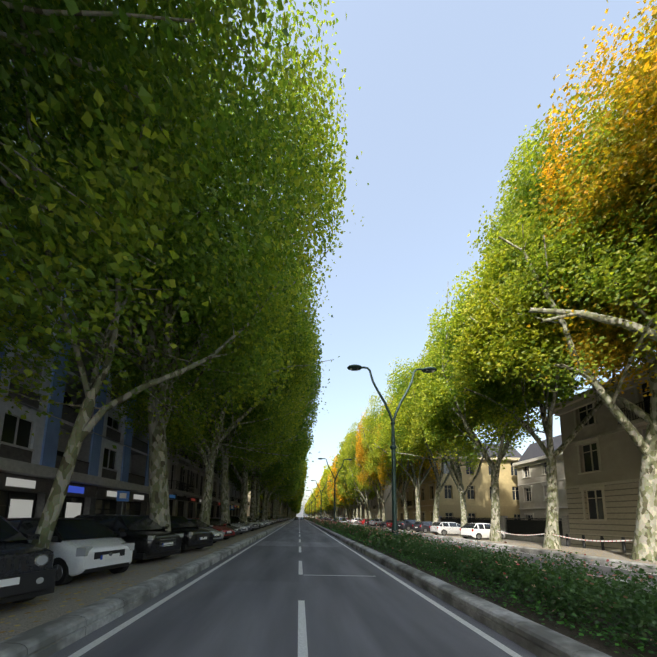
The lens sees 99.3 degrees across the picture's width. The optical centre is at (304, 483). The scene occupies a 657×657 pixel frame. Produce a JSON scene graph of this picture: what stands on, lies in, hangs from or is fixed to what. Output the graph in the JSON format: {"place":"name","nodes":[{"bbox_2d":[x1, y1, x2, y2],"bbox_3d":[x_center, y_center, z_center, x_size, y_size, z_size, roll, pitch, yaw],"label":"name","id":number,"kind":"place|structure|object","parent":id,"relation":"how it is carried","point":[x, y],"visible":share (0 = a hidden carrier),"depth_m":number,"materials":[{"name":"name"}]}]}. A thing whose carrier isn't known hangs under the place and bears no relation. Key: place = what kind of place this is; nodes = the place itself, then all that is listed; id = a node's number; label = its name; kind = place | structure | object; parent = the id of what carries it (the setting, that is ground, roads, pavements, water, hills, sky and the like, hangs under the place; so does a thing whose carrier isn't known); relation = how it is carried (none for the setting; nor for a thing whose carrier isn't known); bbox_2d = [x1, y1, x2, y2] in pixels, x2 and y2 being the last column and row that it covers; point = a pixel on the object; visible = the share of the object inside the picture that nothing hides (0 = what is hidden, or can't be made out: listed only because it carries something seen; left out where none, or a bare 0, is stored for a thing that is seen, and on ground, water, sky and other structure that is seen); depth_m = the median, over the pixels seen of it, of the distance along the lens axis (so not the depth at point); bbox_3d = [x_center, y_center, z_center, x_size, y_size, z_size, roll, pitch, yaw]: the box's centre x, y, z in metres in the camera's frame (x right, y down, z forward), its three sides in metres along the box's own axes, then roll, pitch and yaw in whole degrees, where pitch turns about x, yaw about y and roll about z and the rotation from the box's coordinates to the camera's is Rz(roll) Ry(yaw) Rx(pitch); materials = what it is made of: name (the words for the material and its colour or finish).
{"place":"outdoors","nodes":[
{"label":"outdoors","id":0,"kind":"place"},
{"bbox_2d":[0,518,293,641],"bbox_3d":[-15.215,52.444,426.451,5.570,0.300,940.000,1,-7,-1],"label":"gravel strip","id":1,"kind":"object","parent":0,"point":[78,592],"depth_m":6.29,"materials":[{"name":"brown gravel"}]},
{"bbox_2d":[0,515,55,603],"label":"car","id":2,"kind":"object","parent":1,"relation":"on","point":[27,571],"visible":1,"depth_m":4.86,"materials":[{"name":"grey paint"}]},
{"bbox_2d":[6,518,134,585],"bbox_3d":[-6.739,1.752,7.748,3.592,1.550,2.050,-1,-7,16],"label":"car","id":3,"kind":"object","parent":1,"relation":"on","point":[79,546],"visible":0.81,"depth_m":7.15,"materials":[{"name":"white paint"}]},
{"bbox_2d":[116,491,129,514],"bbox_3d":[-9.487,1.826,14.368,0.550,2.875,0.078,4,-7,-21],"label":"parking sign","id":4,"kind":"object","parent":1,"relation":"on","point":[122,496],"visible":0.73,"depth_m":14.46,"materials":[{"name":"blue metal"}]},
{"bbox_2d":[74,514,183,563],"bbox_3d":[-6.934,2.049,10.694,4.189,1.650,2.150,-1,-7,16],"label":"car","id":5,"kind":"object","parent":1,"relation":"on","point":[149,537],"visible":0.5,"depth_m":9.98,"materials":[{"name":"black paint"}]},
{"bbox_2d":[0,0,333,548],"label":"young tree","id":6,"kind":"object","parent":1,"relation":"on","point":[84,425],"visible":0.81,"depth_m":6.65,"materials":[{"name":"green plant"}]},
{"bbox_2d":[142,515,214,549],"bbox_3d":[-6.821,2.414,13.700,4.539,1.640,2.220,-1,-7,19],"label":"car","id":7,"kind":"object","parent":1,"relation":"on","point":[195,536],"visible":0.38,"depth_m":12.95,"materials":[{"name":"black paint"}]},
{"bbox_2d":[0,0,368,530],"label":"tree","id":8,"kind":"object","parent":1,"relation":"on","point":[51,20],"depth_m":5.93,"materials":[{"name":"green plant"}]},
{"bbox_2d":[186,518,224,542],"bbox_3d":[-6.926,2.824,16.433,4.139,1.470,2.120,-1,-7,18],"label":"hatchback car","id":9,"kind":"object","parent":1,"relation":"on","point":[218,535],"visible":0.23,"depth_m":16.30,"materials":[{"name":"grey paint"}]},
{"bbox_2d":[87,190,324,525],"bbox_3d":[-6.375,-7.564,18.656,15.890,22.758,15.324,7,-9,-29],"label":"tree","id":10,"kind":"object","parent":1,"relation":"on","point":[209,460],"visible":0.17,"depth_m":17.65,"materials":[{"name":"green plant"}]},
{"bbox_2d":[191,518,235,539],"bbox_3d":[-6.960,3.176,19.390,4.139,1.470,2.120,-1,-7,21],"label":"hatchback car","id":11,"kind":"object","parent":1,"relation":"on","point":[221,527],"visible":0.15,"depth_m":18.98,"materials":[{"name":"red paint"}]},
{"bbox_2d":[213,518,241,535],"bbox_3d":[-7.411,3.527,22.286,4.589,1.440,2.180,-1,-7,20],"label":"sedan car","id":12,"kind":"object","parent":1,"relation":"on","point":[238,530],"visible":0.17,"depth_m":22.06,"materials":[{"name":"grey paint"}]},
{"bbox_2d":[219,518,247,533],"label":"hatchback car","id":13,"kind":"object","parent":1,"relation":"on","point":[238,525],"visible":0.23,"depth_m":24.62,"materials":[{"name":"white paint"}]},
{"bbox_2d":[216,517,251,530],"bbox_3d":[-7.416,4.181,27.900,4.139,1.470,2.120,-1,-7,20],"label":"hatchback car","id":14,"kind":"object","parent":1,"relation":"on","point":[243,523],"visible":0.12,"depth_m":27.65,"materials":[{"name":"grey paint"}]},
{"bbox_2d":[128,220,339,524],"bbox_3d":[-5.997,-9.357,24.745,17.748,27.769,16.485,-1,-6,18],"label":"tree","id":15,"kind":"object","parent":1,"relation":"on","point":[224,502],"depth_m":23.27,"materials":[{"name":"green plant"}]},
{"bbox_2d":[230,516,258,530],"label":"car","id":16,"kind":"object","parent":1,"relation":"on","point":[255,525],"visible":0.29,"depth_m":30.21,"materials":[{"name":"grey paint"}]},
{"bbox_2d":[174,312,329,531],"bbox_3d":[-5.717,-7.945,30.699,16.680,26.454,17.309,1,-6,21],"label":"tree","id":17,"kind":"object","parent":1,"relation":"on","point":[290,463],"visible":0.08,"depth_m":28.84,"materials":[{"name":"green plant"}]},
{"bbox_2d":[215,425,296,518],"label":"tree","id":18,"kind":"object","parent":1,"relation":"on","point":[231,473],"visible":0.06,"depth_m":39.29,"materials":[{"name":"green plant"}]},
{"bbox_2d":[256,518,267,527],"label":"hatchback car","id":19,"kind":"object","parent":1,"relation":"on","point":[265,525],"visible":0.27,"depth_m":39.04,"materials":[{"name":"grey paint"}]},
{"bbox_2d":[229,452,301,519],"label":"tree","id":20,"kind":"object","parent":1,"relation":"on","point":[265,499],"visible":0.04,"depth_m":46.71,"materials":[{"name":"green plant"}]},
{"bbox_2d":[210,361,322,520],"bbox_3d":[-6.452,-8.056,35.694,16.826,27.823,14.696,-1,-5,27],"label":"tree","id":21,"kind":"object","parent":1,"relation":"on","point":[253,500],"visible":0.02,"depth_m":34.68,"materials":[{"name":"green plant"}]},
{"bbox_2d":[235,472,300,516],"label":"tree","id":22,"kind":"object","parent":1,"relation":"on","point":[274,495],"visible":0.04,"depth_m":58.16,"materials":[{"name":"green plant"}]},
{"bbox_2d":[248,465,298,517],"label":"tree","id":23,"kind":"object","parent":1,"relation":"on","point":[272,501],"depth_m":63.38,"materials":[{"name":"green plant"}]},
{"bbox_2d":[249,456,302,519],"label":"tree","id":24,"kind":"object","parent":1,"relation":"on","point":[267,504],"visible":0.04,"depth_m":52.10,"materials":[{"name":"green plant"}]},
{"bbox_2d":[250,453,306,517],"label":"tree","id":25,"kind":"object","parent":1,"relation":"on","point":[303,462],"visible":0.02,"depth_m":69.30,"materials":[{"name":"green plant"}]},
{"bbox_2d":[262,465,304,517],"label":"tree","id":26,"kind":"object","parent":1,"relation":"on","point":[295,497],"depth_m":86.49,"materials":[{"name":"green plant"}]},
{"bbox_2d":[262,460,308,516],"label":"tree","id":27,"kind":"object","parent":1,"relation":"on","point":[289,490],"visible":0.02,"depth_m":80.23,"materials":[{"name":"green plant"}]},
{"bbox_2d":[270,453,306,516],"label":"tree","id":28,"kind":"object","parent":1,"relation":"on","point":[304,474],"visible":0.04,"depth_m":74.19,"materials":[{"name":"green plant"}]},
{"bbox_2d":[280,482,306,517],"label":"tree","id":29,"kind":"object","parent":1,"relation":"on","point":[289,501],"visible":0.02,"depth_m":97.62,"materials":[{"name":"green plant"}]},
{"bbox_2d":[280,459,307,517],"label":"tree","id":30,"kind":"object","parent":1,"relation":"on","point":[303,485],"visible":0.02,"depth_m":91.69,"materials":[{"name":"green plant"}]},
{"bbox_2d":[285,494,303,516],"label":"tree","id":31,"kind":"object","parent":1,"relation":"on","point":[295,502],"visible":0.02,"depth_m":120.48,"materials":[{"name":"green plant"}]},
{"bbox_2d":[283,478,307,515],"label":"tree","id":32,"kind":"object","parent":1,"relation":"on","point":[298,498],"depth_m":108.58,"materials":[{"name":"green plant"}]},
{"bbox_2d":[285,475,306,517],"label":"tree","id":33,"kind":"object","parent":1,"relation":"on","point":[297,504],"visible":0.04,"depth_m":125.75,"materials":[{"name":"green plant"}]},
{"bbox_2d":[269,501,271,515],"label":"tree","id":34,"kind":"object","parent":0,"point":[270,502],"depth_m":139.84,"materials":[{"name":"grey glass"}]},
{"bbox_2d":[49,517,538,656],"bbox_3d":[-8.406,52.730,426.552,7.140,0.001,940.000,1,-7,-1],"label":"road","id":35,"kind":"structure","parent":0,"point":[363,608],"depth_m":5.45,"materials":[{"name":"grey asphalt"}]},
{"bbox_2d":[204,546,298,581],"bbox_3d":[-1.741,3.615,13.614,2.950,0.001,10.200,1,-7,-1],"label":"road patch","id":36,"kind":"object","parent":35,"relation":"on","point":[270,563],"visible":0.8,"depth_m":10.98,"materials":[{"name":"grey asphalt"}]},
{"bbox_2d":[253,541,344,546],"bbox_3d":[-0.350,4.452,20.391,6.300,0.001,3.400,1,-7,-1],"label":"road patch","id":37,"kind":"object","parent":35,"relation":"on","point":[303,544],"visible":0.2,"depth_m":20.20,"materials":[{"name":"grey asphalt"}]},
{"bbox_2d":[68,520,656,656],"bbox_3d":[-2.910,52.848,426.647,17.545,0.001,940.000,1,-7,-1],"label":"road markings","id":38,"kind":"object","parent":35,"relation":"on","point":[302,644],"visible":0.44,"depth_m":5.53,"materials":[{"name":"paint"}]},
{"bbox_2d":[94,0,656,516],"label":"sky","id":39,"kind":"structure","parent":0,"point":[449,89],"materials":[{"name":"blue"}]},
{"bbox_2d":[331,520,656,564],"bbox_3d":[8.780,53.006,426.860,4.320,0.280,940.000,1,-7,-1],"label":"gravel strip","id":40,"kind":"object","parent":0,"point":[607,554],"depth_m":17.68,"materials":[{"name":"grey gravel"}]},
{"bbox_2d":[313,481,320,510],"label":"tree","id":41,"kind":"object","parent":40,"relation":"on","point":[315,497],"visible":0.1,"depth_m":199.65,"materials":[{"name":"green plant"}]},
{"bbox_2d":[315,479,325,516],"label":"tree","id":42,"kind":"object","parent":40,"relation":"on","point":[316,494],"visible":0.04,"depth_m":179.29,"materials":[{"name":"yellow plant"}]},
{"bbox_2d":[318,477,328,516],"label":"tree","id":43,"kind":"object","parent":40,"relation":"on","point":[319,496],"visible":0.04,"depth_m":160.01,"materials":[{"name":"green plant"}]},
{"bbox_2d":[317,468,332,516],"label":"tree","id":44,"kind":"object","parent":40,"relation":"on","point":[321,492],"visible":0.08,"depth_m":143.14,"materials":[{"name":"green plant"}]},
{"bbox_2d":[322,467,329,505],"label":"tree","id":45,"kind":"object","parent":40,"relation":"on","point":[324,479],"visible":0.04,"depth_m":126.72,"materials":[{"name":"green plant"}]},
{"bbox_2d":[319,477,333,508],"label":"tree","id":46,"kind":"object","parent":40,"relation":"on","point":[329,507],"depth_m":132.37,"materials":[{"name":"green plant"}]},
{"bbox_2d":[319,492,336,516],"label":"tree","id":47,"kind":"object","parent":40,"relation":"on","point":[326,509],"visible":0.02,"depth_m":147.94,"materials":[{"name":"green plant"}]},
{"bbox_2d":[321,455,337,516],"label":"tree","id":48,"kind":"object","parent":40,"relation":"on","point":[326,473],"visible":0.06,"depth_m":122.38,"materials":[{"name":"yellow plant"}]},
{"bbox_2d":[325,472,340,516],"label":"tree","id":49,"kind":"object","parent":40,"relation":"on","point":[329,498],"depth_m":116.35,"materials":[{"name":"green plant"}]},
{"bbox_2d":[324,470,345,516],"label":"tree","id":50,"kind":"object","parent":40,"relation":"on","point":[329,487],"visible":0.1,"depth_m":111.41,"materials":[{"name":"orange plant"}]},
{"bbox_2d":[329,456,348,517],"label":"tree","id":51,"kind":"object","parent":40,"relation":"on","point":[332,492],"visible":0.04,"depth_m":97.33,"materials":[{"name":"green plant"}]},
{"bbox_2d":[336,517,346,522],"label":"car","id":52,"kind":"object","parent":40,"relation":"on","point":[342,519],"visible":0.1,"depth_m":62.63,"materials":[{"name":"white paint"}]},
{"bbox_2d":[328,468,356,517],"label":"tree","id":53,"kind":"object","parent":40,"relation":"on","point":[332,499],"visible":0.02,"depth_m":101.26,"materials":[{"name":"green plant"}]},
{"bbox_2d":[336,475,359,517],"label":"tree","id":54,"kind":"object","parent":40,"relation":"on","point":[349,502],"visible":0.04,"depth_m":90.26,"materials":[{"name":"green plant"}]},
{"bbox_2d":[332,452,364,517],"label":"tree","id":55,"kind":"object","parent":40,"relation":"on","point":[339,496],"visible":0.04,"depth_m":86.66,"materials":[{"name":"green plant"}]},
{"bbox_2d":[332,431,366,517],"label":"tree","id":56,"kind":"object","parent":40,"relation":"on","point":[339,487],"visible":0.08,"depth_m":81.21,"materials":[{"name":"green plant"}]},
{"bbox_2d":[350,518,359,523],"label":"car","id":57,"kind":"object","parent":40,"relation":"on","point":[353,520],"visible":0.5,"depth_m":76.47,"materials":[{"name":"white paint"}]},
{"bbox_2d":[336,441,375,518],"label":"tree","id":58,"kind":"object","parent":40,"relation":"on","point":[342,475],"visible":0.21,"depth_m":75.61,"materials":[{"name":"green plant"}]},
{"bbox_2d":[346,452,381,518],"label":"tree","id":59,"kind":"object","parent":40,"relation":"on","point":[364,502],"visible":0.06,"depth_m":70.15,"materials":[{"name":"green plant"}]},
{"bbox_2d":[343,419,391,518],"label":"tree","id":60,"kind":"object","parent":40,"relation":"on","point":[348,450],"visible":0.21,"depth_m":65.27,"materials":[{"name":"green plant"}]},
{"bbox_2d":[369,518,381,526],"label":"car","id":61,"kind":"object","parent":40,"relation":"on","point":[373,521],"visible":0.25,"depth_m":55.79,"materials":[{"name":"grey paint"}]},
{"bbox_2d":[352,459,400,518],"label":"tree","id":62,"kind":"object","parent":40,"relation":"on","point":[379,501],"visible":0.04,"depth_m":60.15,"materials":[{"name":"green plant"}]},
{"bbox_2d":[351,405,403,520],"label":"tree","id":63,"kind":"object","parent":40,"relation":"on","point":[360,455],"visible":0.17,"depth_m":54.81,"materials":[{"name":"yellow plant"}]},
{"bbox_2d":[376,520,389,527],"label":"sedan car","id":64,"kind":"object","parent":40,"relation":"on","point":[383,524],"visible":0.52,"depth_m":50.74,"materials":[{"name":"grey paint"}]},
{"bbox_2d":[386,520,398,528],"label":"hatchback car","id":65,"kind":"object","parent":40,"relation":"on","point":[389,524],"visible":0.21,"depth_m":46.23,"materials":[{"name":"red paint"}]},
{"bbox_2d":[361,380,425,516],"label":"tree","id":66,"kind":"object","parent":40,"relation":"on","point":[370,425],"visible":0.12,"depth_m":49.25,"materials":[{"name":"green plant"}]},
{"bbox_2d":[365,357,440,531],"bbox_3d":[16.078,-6.096,40.229,12.426,25.889,14.911,-1,-5,12],"label":"tree","id":67,"kind":"object","parent":40,"relation":"on","point":[385,439],"visible":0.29,"depth_m":38.88,"materials":[{"name":"green plant"}]},
{"bbox_2d":[372,395,440,518],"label":"tree","id":68,"kind":"object","parent":40,"relation":"on","point":[404,486],"visible":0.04,"depth_m":44.47,"materials":[{"name":"green plant"}]},
{"bbox_2d":[397,519,415,530],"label":"car","id":69,"kind":"object","parent":40,"relation":"on","point":[403,524],"visible":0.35,"depth_m":40.19,"materials":[{"name":"grey paint"}]},
{"bbox_2d":[412,521,432,532],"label":"hatchback car","id":70,"kind":"object","parent":40,"relation":"on","point":[421,526],"visible":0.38,"depth_m":35.37,"materials":[{"name":"grey paint"}]},
{"bbox_2d":[383,335,481,533],"bbox_3d":[16.608,-6.362,35.143,12.546,25.289,13.883,1,-6,-1],"label":"tree","id":71,"kind":"object","parent":40,"relation":"on","point":[399,450],"visible":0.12,"depth_m":34.06,"materials":[{"name":"green plant"}]},
{"bbox_2d":[429,522,460,535],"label":"hatchback car","id":72,"kind":"object","parent":40,"relation":"on","point":[442,528],"visible":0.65,"depth_m":30.48,"materials":[{"name":"white paint"}]},
{"bbox_2d":[404,336,521,536],"bbox_3d":[17.143,-6.346,30.675,11.721,24.286,12.410,7,-10,-20],"label":"tree","id":73,"kind":"object","parent":40,"relation":"on","point":[417,431],"visible":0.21,"depth_m":29.13,"materials":[{"name":"green plant"}]},
{"bbox_2d":[459,523,505,539],"bbox_3d":[16.543,4.448,25.847,3.659,1.490,2.010,3,-7,-11],"label":"car","id":74,"kind":"object","parent":40,"relation":"on","point":[477,531],"visible":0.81,"depth_m":25.07,"materials":[{"name":"white paint"}]},
{"bbox_2d":[409,256,578,541],"bbox_3d":[16.611,-7.374,24.600,13.617,24.803,12.304,1,-7,17],"label":"tree","id":75,"kind":"object","parent":40,"relation":"on","point":[435,399],"visible":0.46,"depth_m":24.31,"materials":[{"name":"green plant"}]},
{"bbox_2d":[443,0,656,548],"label":"tree","id":76,"kind":"object","parent":40,"relation":"on","point":[640,82],"depth_m":14.00,"materials":[{"name":"green plant"}]},
{"bbox_2d":[498,531,632,541],"bbox_3d":[16.211,3.466,18.520,0.001,0.358,10.400,1,-7,-1],"label":"barrier tape","id":77,"kind":"object","parent":76,"relation":"attached to","point":[574,538],"visible":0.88,"depth_m":16.30,"materials":[{"name":"white plastic"}]},
{"bbox_2d":[468,3,656,561],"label":"tree","id":78,"kind":"object","parent":40,"relation":"on","point":[644,545],"visible":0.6,"depth_m":13.31,"materials":[{"name":"green plant"}]},
{"bbox_2d":[372,528,656,594],"bbox_3d":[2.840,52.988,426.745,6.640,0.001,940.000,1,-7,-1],"label":"road","id":79,"kind":"structure","parent":0,"point":[604,568],"depth_m":12.90,"materials":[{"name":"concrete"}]},
{"bbox_2d":[506,539,626,552],"bbox_3d":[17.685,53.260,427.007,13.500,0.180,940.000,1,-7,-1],"label":"sidewalk","id":80,"kind":"structure","parent":0,"point":[569,546],"depth_m":20.55,"materials":[{"name":"grey concrete"}]},
{"bbox_2d":[336,506,345,516],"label":"building","id":81,"kind":"structure","parent":80,"relation":"on","point":[340,512],"depth_m":136.97,"materials":[{"name":"grey concrete"}]},
{"bbox_2d":[345,505,358,517],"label":"building","id":82,"kind":"structure","parent":80,"relation":"on","point":[352,511],"depth_m":108.34,"materials":[{"name":"grey concrete"}]},
{"bbox_2d":[359,481,391,519],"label":"building","id":83,"kind":"structure","parent":80,"relation":"on","point":[373,503],"depth_m":70.95,"materials":[{"name":"beige stone"}]},
{"bbox_2d":[396,444,521,520],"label":"building","id":84,"kind":"structure","parent":80,"relation":"on","point":[478,498],"depth_m":42.77,"materials":[{"name":"beige paint"}]},
{"bbox_2d":[439,516,570,545],"bbox_3d":[20.529,4.909,31.755,0.550,2.340,20.450,1,-7,-1],"label":"garden fence","id":85,"kind":"object","parent":80,"relation":"on","point":[521,526],"visible":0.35,"depth_m":26.03,"materials":[{"name":"metal"}]},
{"bbox_2d":[565,534,568,545],"bbox_3d":[19.361,4.218,20.508,0.200,1.000,0.200,1,-7,-1],"label":"bollard","id":86,"kind":"object","parent":80,"relation":"on","point":[567,541],"visible":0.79,"depth_m":20.47,"materials":[{"name":"metal"}]},
{"bbox_2d":[582,535,585,547],"bbox_3d":[19.385,4.077,19.316,0.200,1.000,0.200,1,-7,-1],"label":"bollard","id":87,"kind":"object","parent":80,"relation":"on","point":[583,542],"visible":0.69,"depth_m":19.27,"materials":[{"name":"metal"}]},
{"bbox_2d":[547,366,649,552],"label":"building","id":88,"kind":"structure","parent":80,"relation":"on","point":[602,454],"depth_m":19.27,"materials":[{"name":"beige stone"}]},
{"bbox_2d":[600,536,604,550],"bbox_3d":[19.409,3.935,18.125,0.200,1.000,0.200,1,-7,-1],"label":"bollard","id":89,"kind":"object","parent":80,"relation":"on","point":[602,544],"visible":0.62,"depth_m":18.08,"materials":[{"name":"metal"}]},
{"bbox_2d":[621,537,625,552],"bbox_3d":[19.432,3.793,16.933,0.200,1.000,0.200,1,-7,-1],"label":"bollard","id":90,"kind":"object","parent":80,"relation":"on","point":[623,545],"visible":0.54,"depth_m":16.89,"materials":[{"name":"metal"}]},
{"label":"ground","id":91,"kind":"structure","parent":0,"visible":0},
{"bbox_2d":[0,59,148,518],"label":"blue building","id":92,"kind":"structure","parent":91,"relation":"on","point":[104,471],"depth_m":17.10,"materials":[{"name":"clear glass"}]},
{"bbox_2d":[0,518,294,656],"bbox_3d":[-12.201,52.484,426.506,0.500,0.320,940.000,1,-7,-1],"label":"kerb","id":93,"kind":"structure","parent":91,"relation":"on","point":[49,638],"depth_m":4.95,"materials":[{"name":"concrete"}]},
{"bbox_2d":[247,484,262,515],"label":"building","id":94,"kind":"structure","parent":91,"relation":"on","point":[248,507],"depth_m":89.67,"materials":[{"name":"grey concrete"}]},
{"bbox_2d":[305,519,611,656],"bbox_3d":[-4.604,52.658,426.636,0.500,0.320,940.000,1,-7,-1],"label":"kerb","id":95,"kind":"structure","parent":91,"relation":"on","point":[537,639],"depth_m":5.28,"materials":[{"name":"concrete"}]},
{"bbox_2d":[306,519,656,656],"bbox_3d":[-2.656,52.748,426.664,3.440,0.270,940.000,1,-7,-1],"label":"median soil","id":96,"kind":"structure","parent":91,"relation":"on","point":[597,643],"depth_m":5.02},
{"bbox_2d":[311,480,331,519],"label":"street lamp","id":97,"kind":"object","parent":96,"relation":"on","point":[321,499],"visible":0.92,"depth_m":75.13,"materials":[{"name":"metal"}]},
{"bbox_2d":[318,458,351,522],"bbox_3d":[5.025,1.565,46.324,5.900,11.626,0.636,1,-7,-1],"label":"street lamp","id":98,"kind":"object","parent":96,"relation":"on","point":[334,486],"visible":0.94,"depth_m":46.39,"materials":[{"name":"metal"}]},
{"bbox_2d":[347,364,436,538],"bbox_3d":[5.596,-1.857,17.532,5.900,11.626,0.636,1,-7,-1],"label":"street lamp","id":99,"kind":"object","parent":96,"relation":"on","point":[356,367],"visible":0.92,"depth_m":17.65,"materials":[{"name":"metal"}]},
{"bbox_2d":[303,517,656,656],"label":"median rose shrubs","id":100,"kind":"object","parent":96,"relation":"on","point":[571,586],"visible":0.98,"depth_m":5.85,"materials":[{"name":"green plant"}]},
{"bbox_2d":[351,523,656,572],"bbox_3d":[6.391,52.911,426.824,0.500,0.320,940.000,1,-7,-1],"label":"kerb","id":101,"kind":"structure","parent":91,"relation":"on","point":[603,561],"depth_m":15.94,"materials":[{"name":"concrete"}]},
{"bbox_2d":[512,435,568,520],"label":"building","id":102,"kind":"structure","parent":91,"relation":"on","point":[530,465],"depth_m":37.61,"materials":[{"name":"grey paint"}]},
{"bbox_3d":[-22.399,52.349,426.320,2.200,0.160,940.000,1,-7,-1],"label":"sidewalk","id":103,"kind":"structure","parent":0,"visible":0},
{"bbox_2d":[146,414,217,517],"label":"building","id":104,"kind":"structure","parent":103,"relation":"on","point":[185,489],"depth_m":35.35,"materials":[{"name":"grey concrete"}]},
{"bbox_2d":[215,462,249,517],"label":"building","id":105,"kind":"structure","parent":103,"relation":"on","point":[234,498],"depth_m":59.05,"materials":[{"name":"grey concrete"}]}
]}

